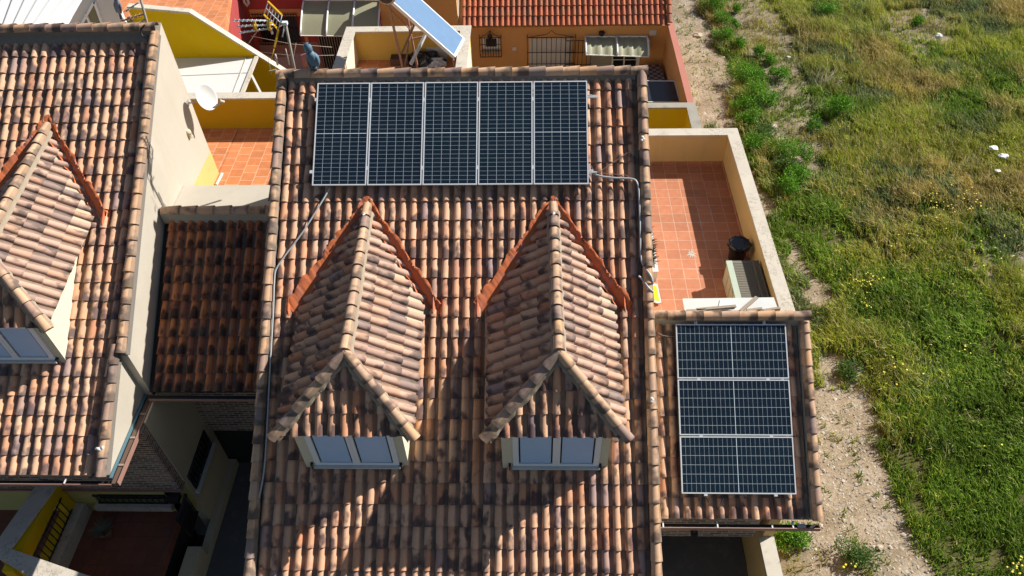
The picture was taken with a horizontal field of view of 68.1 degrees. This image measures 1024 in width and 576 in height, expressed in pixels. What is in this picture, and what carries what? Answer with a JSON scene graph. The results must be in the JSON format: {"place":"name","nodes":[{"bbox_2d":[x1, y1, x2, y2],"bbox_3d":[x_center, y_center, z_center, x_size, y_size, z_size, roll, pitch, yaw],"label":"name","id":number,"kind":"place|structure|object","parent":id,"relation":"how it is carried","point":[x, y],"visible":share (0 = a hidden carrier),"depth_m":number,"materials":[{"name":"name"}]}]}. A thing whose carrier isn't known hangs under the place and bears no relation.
{"place":"outdoors","nodes":[
{"label":"outdoors","id":0,"kind":"place"},
{"bbox_2d":[0,510,180,575],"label":"patio floor","id":1,"kind":"structure","parent":0,"point":[140,543],"depth_m":16.84,"materials":[{"name":"red tile"}]},
{"bbox_2d":[0,549,88,575],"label":"patio wall","id":2,"kind":"structure","parent":1,"relation":"on","point":[23,564],"depth_m":15.05,"materials":[{"name":"paint"}]},
{"bbox_2d":[0,486,91,575],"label":"patio wall","id":3,"kind":"structure","parent":1,"relation":"on","point":[25,529],"depth_m":16.17,"materials":[{"name":"paint"}]},
{"bbox_2d":[86,515,115,539],"bbox_3d":[-9.039,5.389,16.788,0.603,0.511,0.600,0,47,2],"label":"potted plant","id":4,"kind":"object","parent":1,"relation":"on","point":[103,530],"visible":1,"depth_m":16.75,"materials":[{"name":"green plant"}]},
{"bbox_2d":[119,0,231,31],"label":"terrace floor","id":5,"kind":"structure","parent":0,"point":[217,12],"depth_m":25.60,"materials":[{"name":"tile"}]},
{"bbox_2d":[165,527,204,575],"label":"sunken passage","id":6,"kind":"object","parent":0,"point":[184,541],"visible":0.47,"depth_m":17.30},
{"bbox_2d":[206,462,251,575],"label":"driveway","id":7,"kind":"structure","parent":0,"point":[227,557],"depth_m":18.02,"materials":[{"name":"concrete"}]},
{"bbox_2d":[202,128,272,184],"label":"terrace floor","id":8,"kind":"structure","parent":0,"point":[242,156],"depth_m":19.33,"materials":[{"name":"tile"}]},
{"bbox_2d":[357,59,455,68],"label":"terrace floor","id":9,"kind":"structure","parent":0,"point":[366,64],"depth_m":22.17,"materials":[{"name":"tile"}]},
{"bbox_2d":[390,54,408,65],"bbox_3d":[-3.272,-6.661,22.132,0.520,0.200,0.300,0,47,2],"label":"brown crate","id":10,"kind":"object","parent":9,"relation":"on","point":[394,60],"visible":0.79,"depth_m":22.05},
{"bbox_2d":[379,0,464,67],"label":"solar water heater","id":11,"kind":"object","parent":9,"relation":"on","point":[433,25],"visible":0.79,"depth_m":20.32,"materials":[{"name":"metal"}]},
{"bbox_2d":[409,51,446,67],"bbox_3d":[-2.478,-6.700,21.996,1.190,0.377,0.955,0,47,2],"label":"bin bag heap","id":12,"kind":"object","parent":9,"relation":"on","point":[424,59],"visible":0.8,"depth_m":21.88,"materials":[{"name":"black plastic"}]},
{"bbox_2d":[426,47,447,59],"bbox_3d":[-2.187,-6.983,22.266,0.600,0.400,0.400,0,47,2],"label":"white crate","id":13,"kind":"object","parent":9,"relation":"on","point":[442,53],"visible":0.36,"depth_m":22.05,"materials":[{"name":"plastic"}]},
{"bbox_2d":[429,57,446,67],"bbox_3d":[-2.192,-6.545,21.855,0.627,0.198,0.491,0,47,2],"label":"white bag","id":14,"kind":"object","parent":9,"relation":"on","point":[437,62],"visible":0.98,"depth_m":21.79,"materials":[{"name":"plastic"}]},
{"bbox_2d":[651,232,658,280],"bbox_3d":[3.179,-0.998,17.667,0.522,0.562,1.818,0,47,2],"label":"planter","id":15,"kind":"object","parent":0,"point":[655,265],"visible":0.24,"depth_m":17.22,"materials":[{"name":"white paint"}]},
{"bbox_2d":[647,80,679,102],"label":"solar panel","id":16,"kind":"object","parent":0,"point":[662,91],"visible":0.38,"depth_m":26.27,"materials":[{"name":"glass"}]},
{"bbox_2d":[649,164,747,310],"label":"terrace floor","id":17,"kind":"structure","parent":0,"point":[692,207],"depth_m":18.41,"materials":[{"name":"tile"}]},
{"bbox_2d":[653,283,660,303],"bbox_3d":[3.149,0.109,16.916,0.300,0.038,0.634,0,47,2],"label":"sign board","id":18,"kind":"object","parent":17,"relation":"on","point":[657,299],"visible":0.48,"depth_m":16.85,"materials":[{"name":"yellow paint"}]},
{"bbox_2d":[727,235,751,260],"bbox_3d":[5.198,-0.848,17.459,0.514,0.572,0.516,-30,53,-24],"label":"rubbish bin","id":19,"kind":"object","parent":17,"relation":"on","point":[740,246],"visible":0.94,"depth_m":17.28,"materials":[{"name":"black plastic"}]},
{"bbox_2d":[723,260,768,297],"bbox_3d":[5.078,0.230,16.387,0.727,0.640,1.750,0,47,2],"label":"storage box","id":20,"kind":"object","parent":17,"relation":"on","point":[743,279],"visible":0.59,"depth_m":16.41,"materials":[{"name":"plastic"}]},
{"bbox_2d":[661,536,747,575],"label":"garage floor","id":21,"kind":"structure","parent":0,"point":[701,556],"depth_m":16.33,"materials":[{"name":"concrete"}]},
{"bbox_2d":[718,300,739,310],"bbox_3d":[4.298,0.368,14.986,0.408,0.012,0.269,12,48,12],"label":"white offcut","id":22,"kind":"object","parent":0,"point":[722,302],"visible":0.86,"depth_m":15.02,"materials":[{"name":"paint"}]},
{"bbox_2d":[671,0,1023,575],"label":"ground","id":23,"kind":"structure","parent":0,"point":[860,501],"depth_m":19.21,"materials":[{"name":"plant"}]},
{"bbox_2d":[379,0,671,68],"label":"orange house","id":24,"kind":"structure","parent":23,"relation":"on","point":[529,33],"depth_m":28.27,"materials":[{"name":"paint"}]},
{"bbox_2d":[584,35,649,57],"bbox_3d":[3.905,-8.967,28.285,2.393,0.590,0.945,0,47,2],"label":"awning","id":25,"kind":"object","parent":24,"relation":"attached to","point":[620,46],"visible":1,"depth_m":28.13,"materials":[{"name":"white paint"}]},
{"bbox_2d":[243,65,823,575],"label":"terraced house","id":26,"kind":"structure","parent":23,"relation":"on","point":[477,379],"depth_m":13.65,"materials":[{"name":"tile"}]},
{"bbox_2d":[233,1,295,74],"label":"tv aerial","id":27,"kind":"object","parent":26,"relation":"attached to","point":[270,23],"visible":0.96,"depth_m":14.66,"materials":[{"name":"metal"}]},
{"bbox_2d":[247,187,330,523],"bbox_3d":[-4.349,1.096,14.026,0.683,3.409,5.384,8,48,9],"label":"conduit pipe","id":28,"kind":"object","parent":26,"relation":"attached to","point":[290,248],"visible":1,"depth_m":13.99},
{"bbox_2d":[303,42,319,70],"bbox_3d":[-3.906,-4.526,14.769,0.260,0.580,0.196,0,47,2],"label":"owl decoy","id":29,"kind":"object","parent":26,"relation":"on","point":[312,59],"visible":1,"depth_m":14.75,"materials":[{"name":"plastic"}]},
{"bbox_2d":[310,83,370,185],"bbox_3d":[-3.315,-2.985,14.658,1.120,1.159,1.785,0,47,2],"label":"solar panel","id":30,"kind":"object","parent":26,"relation":"attached to","point":[340,157],"visible":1,"depth_m":14.64,"materials":[{"name":"glass"}]},
{"bbox_2d":[367,82,424,185],"bbox_3d":[-2.227,-2.986,14.627,1.060,1.159,1.785,0,47,2],"label":"solar panel","id":31,"kind":"object","parent":26,"relation":"attached to","point":[395,149],"visible":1,"depth_m":14.61,"materials":[{"name":"glass"}]},
{"bbox_2d":[422,82,478,184],"bbox_3d":[-1.170,-2.987,14.597,1.060,1.159,1.785,0,47,2],"label":"solar panel","id":32,"kind":"object","parent":26,"relation":"attached to","point":[450,144],"visible":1,"depth_m":14.58,"materials":[{"name":"glass"}]},
{"bbox_2d":[478,81,533,184],"bbox_3d":[-0.112,-2.989,14.567,1.060,1.159,1.785,0,47,2],"label":"solar panel","id":33,"kind":"object","parent":26,"relation":"attached to","point":[505,147],"visible":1,"depth_m":14.55,"materials":[{"name":"glass"}]},
{"bbox_2d":[534,81,597,184],"bbox_3d":[1.034,-2.990,14.535,1.238,1.159,1.785,0,47,2],"label":"solar panel","id":34,"kind":"object","parent":26,"relation":"attached to","point":[560,132],"visible":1,"depth_m":14.52,"materials":[{"name":"glass"}]},
{"bbox_2d":[590,165,638,270],"bbox_3d":[2.168,-1.415,14.356,0.591,1.136,1.951,-18,49,-15],"label":"loose wire","id":35,"kind":"object","parent":26,"relation":"attached to","point":[635,204],"visible":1,"depth_m":14.34,"materials":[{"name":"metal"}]},
{"bbox_2d":[592,173,653,282],"bbox_3d":[2.328,-1.274,14.273,0.675,1.137,2.169,-23,50,-19],"label":"conduit pipe","id":36,"kind":"object","parent":26,"relation":"attached to","point":[641,260],"visible":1,"depth_m":14.22,"materials":[{"name":"plastic"}]},
{"bbox_2d":[638,275,653,292],"bbox_3d":[2.457,-0.068,13.951,0.088,0.176,0.400,-30,53,-24],"label":"conduit pipe","id":37,"kind":"object","parent":26,"relation":"attached to","point":[646,285],"visible":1,"depth_m":13.91,"materials":[{"name":"plastic"}]},
{"bbox_2d":[648,128,750,260],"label":"terrace wall","id":38,"kind":"structure","parent":26,"relation":"attached to","point":[680,146],"depth_m":19.74,"materials":[{"name":"beige paint"}]},
{"bbox_2d":[682,297,776,310],"bbox_3d":[4.322,0.326,15.053,1.835,0.020,0.363,-1,47,0],"label":"white sheet","id":39,"kind":"object","parent":26,"relation":"on","point":[762,302],"visible":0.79,"depth_m":15.07,"materials":[{"name":"plastic"}]},
{"bbox_2d":[696,304,736,309],"bbox_3d":[4.022,0.390,14.920,0.796,0.030,0.060,-5,47,-3],"label":"plank","id":40,"kind":"object","parent":39,"relation":"on","point":[720,307],"visible":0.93,"depth_m":14.91,"materials":[{"name":"wood"}]},
{"bbox_2d":[739,296,757,310],"bbox_3d":[4.667,0.318,14.941,0.540,0.030,0.070,-34,55,-27],"label":"plank","id":41,"kind":"object","parent":39,"relation":"on","point":[749,303],"visible":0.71,"depth_m":14.93,"materials":[{"name":"wood"}]},
{"bbox_2d":[746,307,761,310],"bbox_3d":[4.750,0.420,14.857,0.318,0.030,0.050,-7,47,-5],"label":"plank","id":42,"kind":"object","parent":39,"relation":"on","point":[758,308],"visible":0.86,"depth_m":14.85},
{"bbox_2d":[763,307,780,310],"bbox_3d":[5.089,0.415,14.851,0.346,0.030,0.050,-8,47,-6],"label":"plank","id":43,"kind":"object","parent":39,"relation":"on","point":[774,308],"visible":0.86,"depth_m":14.84,"materials":[{"name":"wood"}]},
{"bbox_2d":[675,320,788,378],"bbox_3d":[4.193,1.162,14.466,2.094,0.637,0.973,0,47,2],"label":"solar panel","id":44,"kind":"object","parent":26,"relation":"attached to","point":[731,351],"visible":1,"depth_m":14.44,"materials":[{"name":"glass"}]},
{"bbox_2d":[677,378,792,435],"bbox_3d":[4.189,2.234,14.264,2.094,0.602,0.918,0,47,2],"label":"solar panel","id":45,"kind":"object","parent":26,"relation":"attached to","point":[731,407],"visible":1,"depth_m":14.25,"materials":[{"name":"glass"}]},
{"bbox_2d":[679,435,796,495],"bbox_3d":[4.184,3.294,14.065,2.094,0.627,0.950,0,47,2],"label":"solar panel","id":46,"kind":"object","parent":26,"relation":"attached to","point":[733,465],"visible":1,"depth_m":14.05,"materials":[{"name":"glass"}]},
{"bbox_2d":[723,128,794,310],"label":"terrace wall","id":47,"kind":"structure","parent":26,"relation":"attached to","point":[752,219],"depth_m":17.53,"materials":[{"name":"beige paint"}]},
{"bbox_2d":[662,20,693,102],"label":"yard wall","id":48,"kind":"structure","parent":23,"relation":"on","point":[673,67],"depth_m":26.78,"materials":[{"name":"orange paint"}]},
{"bbox_2d":[692,32,702,37],"bbox_3d":[7.704,-10.498,31.445,0.406,0.170,0.349,-24,51,-20],"label":"rock","id":49,"kind":"object","parent":23,"relation":"on","point":[697,35],"visible":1,"depth_m":31.39,"materials":[{"name":"stone"}]},
{"bbox_2d":[697,0,730,8],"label":"shrub","id":50,"kind":"object","parent":23,"relation":"on","point":[712,4],"visible":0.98,"depth_m":32.71,"materials":[{"name":"green plant"}]},
{"bbox_2d":[711,25,733,42],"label":"shrub","id":51,"kind":"object","parent":23,"relation":"on","point":[725,33],"visible":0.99,"depth_m":30.89,"materials":[{"name":"green plant"}]},
{"bbox_2d":[713,7,732,25],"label":"shrub","id":52,"kind":"object","parent":23,"relation":"on","point":[725,19],"visible":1,"depth_m":31.91,"materials":[{"name":"green plant"}]},
{"bbox_2d":[729,18,740,28],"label":"shrub","id":53,"kind":"object","parent":23,"relation":"on","point":[734,21],"visible":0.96,"depth_m":31.84,"materials":[{"name":"green plant"}]},
{"bbox_2d":[732,3,741,12],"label":"shrub","id":54,"kind":"object","parent":23,"relation":"on","point":[737,8],"visible":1,"depth_m":32.63,"materials":[{"name":"green plant"}]},
{"bbox_2d":[731,36,746,51],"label":"shrub","id":55,"kind":"object","parent":23,"relation":"on","point":[740,41],"visible":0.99,"depth_m":30.54,"materials":[{"name":"green plant"}]},
{"bbox_2d":[728,91,757,111],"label":"shrub","id":56,"kind":"object","parent":23,"relation":"on","point":[747,102],"visible":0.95,"depth_m":27.41,"materials":[{"name":"green plant"}]},
{"bbox_2d":[725,58,769,85],"bbox_3d":[8.911,-8.149,28.798,1.623,1.004,1.458,0,47,2],"label":"shrub","id":57,"kind":"object","parent":23,"relation":"on","point":[741,71],"visible":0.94,"depth_m":28.68,"materials":[{"name":"green plant"}]},
{"bbox_2d":[735,12,761,27],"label":"dead stalks","id":58,"kind":"object","parent":23,"relation":"on","point":[748,20],"visible":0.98,"depth_m":32.22,"materials":[{"name":"plant"}]},
{"bbox_2d":[734,105,763,126],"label":"shrub","id":59,"kind":"object","parent":23,"relation":"on","point":[751,114],"visible":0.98,"depth_m":26.88,"materials":[{"name":"green plant"}]},
{"bbox_2d":[745,66,765,79],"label":"shrub","id":60,"kind":"object","parent":23,"relation":"on","point":[760,70],"visible":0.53,"depth_m":29.00,"materials":[{"name":"green plant"}]},
{"bbox_2d":[751,44,765,57],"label":"shrub","id":61,"kind":"object","parent":23,"relation":"on","point":[759,49],"visible":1,"depth_m":30.16,"materials":[{"name":"green plant"}]},
{"bbox_2d":[742,129,774,150],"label":"shrub","id":62,"kind":"object","parent":23,"relation":"on","point":[751,140],"visible":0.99,"depth_m":25.87,"materials":[{"name":"green plant"}]},
{"bbox_2d":[744,79,778,106],"bbox_3d":[9.101,-7.112,27.752,1.183,0.924,1.239,0,47,2],"label":"shrub","id":63,"kind":"object","parent":23,"relation":"on","point":[754,88],"visible":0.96,"depth_m":27.66,"materials":[{"name":"green plant"}]},
{"bbox_2d":[747,536,782,575],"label":"boundary wall","id":64,"kind":"structure","parent":23,"relation":"on","point":[764,560],"depth_m":14.94,"materials":[{"name":"beige paint"}]},
{"bbox_2d":[752,120,779,139],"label":"shrub","id":65,"kind":"object","parent":23,"relation":"on","point":[762,127],"visible":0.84,"depth_m":26.35,"materials":[{"name":"green plant"}]},
{"bbox_2d":[761,90,779,105],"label":"shrub","id":66,"kind":"object","parent":23,"relation":"on","point":[773,95],"visible":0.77,"depth_m":27.76,"materials":[{"name":"green plant"}]},
{"bbox_2d":[765,53,776,63],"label":"shrub","id":67,"kind":"object","parent":23,"relation":"on","point":[770,57],"visible":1,"depth_m":29.86,"materials":[{"name":"green plant"}]},
{"bbox_2d":[768,65,790,82],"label":"shrub","id":68,"kind":"object","parent":23,"relation":"on","point":[781,74],"visible":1,"depth_m":29.07,"materials":[{"name":"green plant"}]},
{"bbox_2d":[763,154,795,174],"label":"shrub","id":69,"kind":"object","parent":23,"relation":"on","point":[782,163],"visible":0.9,"depth_m":25.04,"materials":[{"name":"green plant"}]},
{"bbox_2d":[767,133,814,160],"bbox_3d":[9.425,-4.723,25.594,1.504,0.813,1.158,0,47,2],"label":"shrub","id":70,"kind":"object","parent":23,"relation":"on","point":[786,147],"visible":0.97,"depth_m":25.50,"materials":[{"name":"green plant"}]},
{"bbox_2d":[776,168,805,198],"bbox_3d":[8.973,-3.340,24.351,0.858,0.740,1.202,-14,48,-11],"label":"shrub","id":71,"kind":"object","parent":23,"relation":"on","point":[788,188],"visible":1,"depth_m":24.26,"materials":[{"name":"green plant"}]},
{"bbox_2d":[773,520,812,554],"bbox_3d":[6.010,5.303,16.446,0.934,0.573,0.935,0,47,2],"label":"shrub","id":72,"kind":"object","parent":23,"relation":"on","point":[795,535],"visible":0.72,"depth_m":16.33,"materials":[{"name":"green plant"}]},
{"bbox_2d":[783,161,812,182],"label":"shrub","id":73,"kind":"object","parent":23,"relation":"on","point":[801,170],"visible":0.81,"depth_m":24.76,"materials":[{"name":"green plant"}]},
{"bbox_2d":[804,114,823,132],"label":"shrub","id":74,"kind":"object","parent":23,"relation":"on","point":[811,123],"visible":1,"depth_m":26.62,"materials":[{"name":"green plant"}]},
{"bbox_2d":[799,91,829,118],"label":"dead stalks","id":75,"kind":"object","parent":23,"relation":"on","point":[812,106],"visible":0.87,"depth_m":27.72,"materials":[{"name":"plant"}]},
{"bbox_2d":[801,66,845,92],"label":"dead stalks","id":76,"kind":"object","parent":23,"relation":"on","point":[831,76],"visible":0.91,"depth_m":28.76,"materials":[{"name":"plant"}]},
{"bbox_2d":[815,0,840,15],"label":"shrub","id":77,"kind":"object","parent":23,"relation":"on","point":[828,9],"visible":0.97,"depth_m":32.22,"materials":[{"name":"green plant"}]},
{"bbox_2d":[819,93,857,116],"bbox_3d":[11.660,-6.504,27.066,1.299,0.854,0.952,0,47,2],"label":"shrub","id":78,"kind":"object","parent":23,"relation":"on","point":[841,103],"visible":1,"depth_m":26.94,"materials":[{"name":"green plant"}]},
{"bbox_2d":[673,0,1023,575],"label":"grass","id":79,"kind":"structure","parent":23,"relation":"on","point":[890,116],"depth_m":23.22,"materials":[{"name":"plant"}]},
{"bbox_2d":[783,136,1022,573],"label":"yellow flowers","id":80,"kind":"object","parent":79,"relation":"on","point":[949,336],"visible":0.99,"depth_m":21.24,"materials":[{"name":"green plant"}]},
{"bbox_2d":[934,33,942,38],"bbox_3d":[17.232,-10.179,30.600,0.307,0.206,0.219,0,47,2],"label":"plastic bag","id":81,"kind":"object","parent":79,"relation":"on","point":[938,35],"visible":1,"depth_m":30.55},
{"bbox_2d":[989,145,997,150],"bbox_3d":[16.201,-4.711,25.488,0.320,0.105,0.266,0,47,2],"label":"paper scrap","id":82,"kind":"object","parent":79,"relation":"on","point":[994,147],"visible":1,"depth_m":25.43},
{"bbox_2d":[998,153,1008,158],"bbox_3d":[16.269,-4.380,25.110,0.312,0.113,0.252,-21,50,-17],"label":"paper scrap","id":83,"kind":"object","parent":79,"relation":"on","point":[1002,155],"visible":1,"depth_m":25.07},
{"bbox_2d":[835,357,862,382],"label":"shrub","id":84,"kind":"object","parent":23,"relation":"on","point":[848,368],"visible":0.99,"depth_m":19.43,"materials":[{"name":"green plant"}]},
{"bbox_2d":[831,534,882,572],"bbox_3d":[7.350,5.658,16.102,1.048,0.509,0.691,19,50,18],"label":"shrub","id":85,"kind":"object","parent":23,"relation":"on","point":[851,556],"visible":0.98,"depth_m":16.09,"materials":[{"name":"green plant"}]},
{"bbox_2d":[911,16,924,25],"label":"shrub","id":86,"kind":"object","parent":23,"relation":"on","point":[918,19],"visible":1,"depth_m":31.64,"materials":[{"name":"green plant"}]},
{"bbox_2d":[915,10,953,34],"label":"dead stalks","id":87,"kind":"object","parent":23,"relation":"on","point":[936,29],"visible":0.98,"depth_m":31.42,"materials":[{"name":"plant"}]},
{"bbox_3d":[-11.436,1.742,22.636,34.300,0.300,46.000,0,47,2],"label":"subsoil","id":88,"kind":"object","parent":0,"visible":0},
{"bbox_2d":[0,22,228,527],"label":"terraced house","id":89,"kind":"structure","parent":88,"relation":"on","point":[104,159],"depth_m":15.22,"materials":[{"name":"brown paint"}]},
{"bbox_2d":[89,24,148,478],"bbox_3d":[-7.637,-0.928,14.869,0.310,5.136,7.534,1,47,3],"label":"roof cable","id":90,"kind":"object","parent":89,"relation":"attached to","point":[91,476],"visible":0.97,"depth_m":15.62,"materials":[{"name":"black metal"}]},
{"bbox_2d":[120,0,147,22],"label":"tv aerial","id":91,"kind":"object","parent":89,"relation":"attached to","point":[128,18],"visible":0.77,"depth_m":16.05,"materials":[{"name":"metal"}]},
{"bbox_2d":[113,0,121,18],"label":"pigeon","id":92,"kind":"object","parent":91,"relation":"on","point":[117,6],"visible":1,"depth_m":15.85,"materials":[{"name":"grey"}]},
{"bbox_2d":[176,494,198,536],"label":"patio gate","id":93,"kind":"structure","parent":89,"relation":"attached to","point":[185,516],"depth_m":16.72,"materials":[{"name":"black metal"}]},
{"bbox_2d":[186,129,192,138],"bbox_3d":[-7.327,-3.499,17.140,0.155,0.185,0.155,0,47,2],"label":"wall light","id":94,"kind":"object","parent":89,"relation":"attached to","point":[189,133],"visible":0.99,"depth_m":17.10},
{"bbox_2d":[187,430,215,493],"bbox_3d":[-7.148,3.971,17.448,0.079,0.693,1.300,0,47,2],"label":"side window","id":95,"kind":"structure","parent":89,"relation":"in","point":[195,470],"depth_m":17.45,"materials":[{"name":"black glass"}]},
{"bbox_2d":[186,83,224,109],"bbox_3d":[-6.924,-4.278,17.017,0.815,0.569,0.391,-15,48,-12],"label":"satellite dish","id":96,"kind":"object","parent":89,"relation":"attached to","point":[206,96],"visible":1,"depth_m":17.09,"materials":[{"name":"white paint"}]},
{"bbox_2d":[126,3,285,91],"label":"party wall","id":97,"kind":"structure","parent":88,"relation":"on","point":[190,33],"depth_m":21.11,"materials":[{"name":"paint"}]},
{"bbox_2d":[0,0,126,23],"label":"sunroom","id":98,"kind":"structure","parent":97,"relation":"attached to","point":[52,11],"depth_m":18.84,"materials":[{"name":"white paint"}]},
{"bbox_2d":[81,1,103,23],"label":"window frame","id":99,"kind":"structure","parent":98,"relation":"in","point":[94,3],"depth_m":18.05,"materials":[{"name":"white paint"}]},
{"bbox_2d":[175,56,260,92],"bbox_3d":[-8.235,-5.062,21.564,2.917,2.250,2.024,0,47,2],"label":"canopy","id":100,"kind":"object","parent":97,"relation":"attached to","point":[225,74],"visible":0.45,"depth_m":20.93,"materials":[{"name":"fabric"}]},
{"bbox_2d":[178,459,238,575],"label":"retaining wall","id":101,"kind":"structure","parent":88,"relation":"on","point":[196,560],"depth_m":17.75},
{"bbox_2d":[148,185,269,461],"bbox_3d":[-5.820,1.472,17.625,2.953,7.125,4.424,0,47,2],"label":"covered passage","id":102,"kind":"object","parent":88,"relation":"on","point":[207,337],"visible":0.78,"depth_m":15.66,"materials":[{"name":"brown tile"}]},
{"bbox_2d":[228,0,382,68],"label":"crimson house","id":103,"kind":"structure","parent":88,"relation":"on","point":[290,10],"depth_m":29.04,"materials":[{"name":"paint"}]},
{"bbox_2d":[264,53,310,69],"bbox_3d":[-8.031,-7.631,26.447,2.361,1.289,0.240,0,47,2],"label":"lilac sheet","id":104,"kind":"object","parent":103,"relation":"hanging from","point":[283,62],"visible":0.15,"depth_m":26.22,"materials":[{"name":"fabric"}]},
{"bbox_2d":[301,53,308,66],"bbox_3d":[-6.825,-7.539,25.052,0.247,0.485,0.038,-12,48,-10],"label":"pink cloth","id":105,"kind":"object","parent":103,"relation":"hanging from","point":[304,61],"visible":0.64,"depth_m":25.02,"materials":[{"name":"fabric"}]},
{"bbox_2d":[299,0,381,36],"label":"awning","id":106,"kind":"object","parent":103,"relation":"attached to","point":[328,18],"visible":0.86,"depth_m":27.93,"materials":[{"name":"fabric"}]},
{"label":"yard floor","id":107,"kind":"structure","parent":0,"visible":0},
{"bbox_2d":[188,92,275,128],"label":"terrace wall","id":108,"kind":"structure","parent":107,"relation":"on","point":[246,110],"depth_m":19.73,"materials":[{"name":"paint"}]},
{"bbox_2d":[332,25,471,68],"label":"terrace wall","id":109,"kind":"structure","parent":107,"relation":"on","point":[357,44],"depth_m":21.77,"materials":[{"name":"yellow paint"}]},
{"bbox_2d":[640,64,664,79],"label":"tiled plinth","id":110,"kind":"structure","parent":107,"relation":"on","point":[655,72],"depth_m":28.40,"materials":[{"name":"tile"}]},
{"bbox_2d":[647,102,701,128],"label":"yard wall","id":111,"kind":"structure","parent":107,"relation":"on","point":[672,115],"depth_m":24.31,"materials":[{"name":"paint"}]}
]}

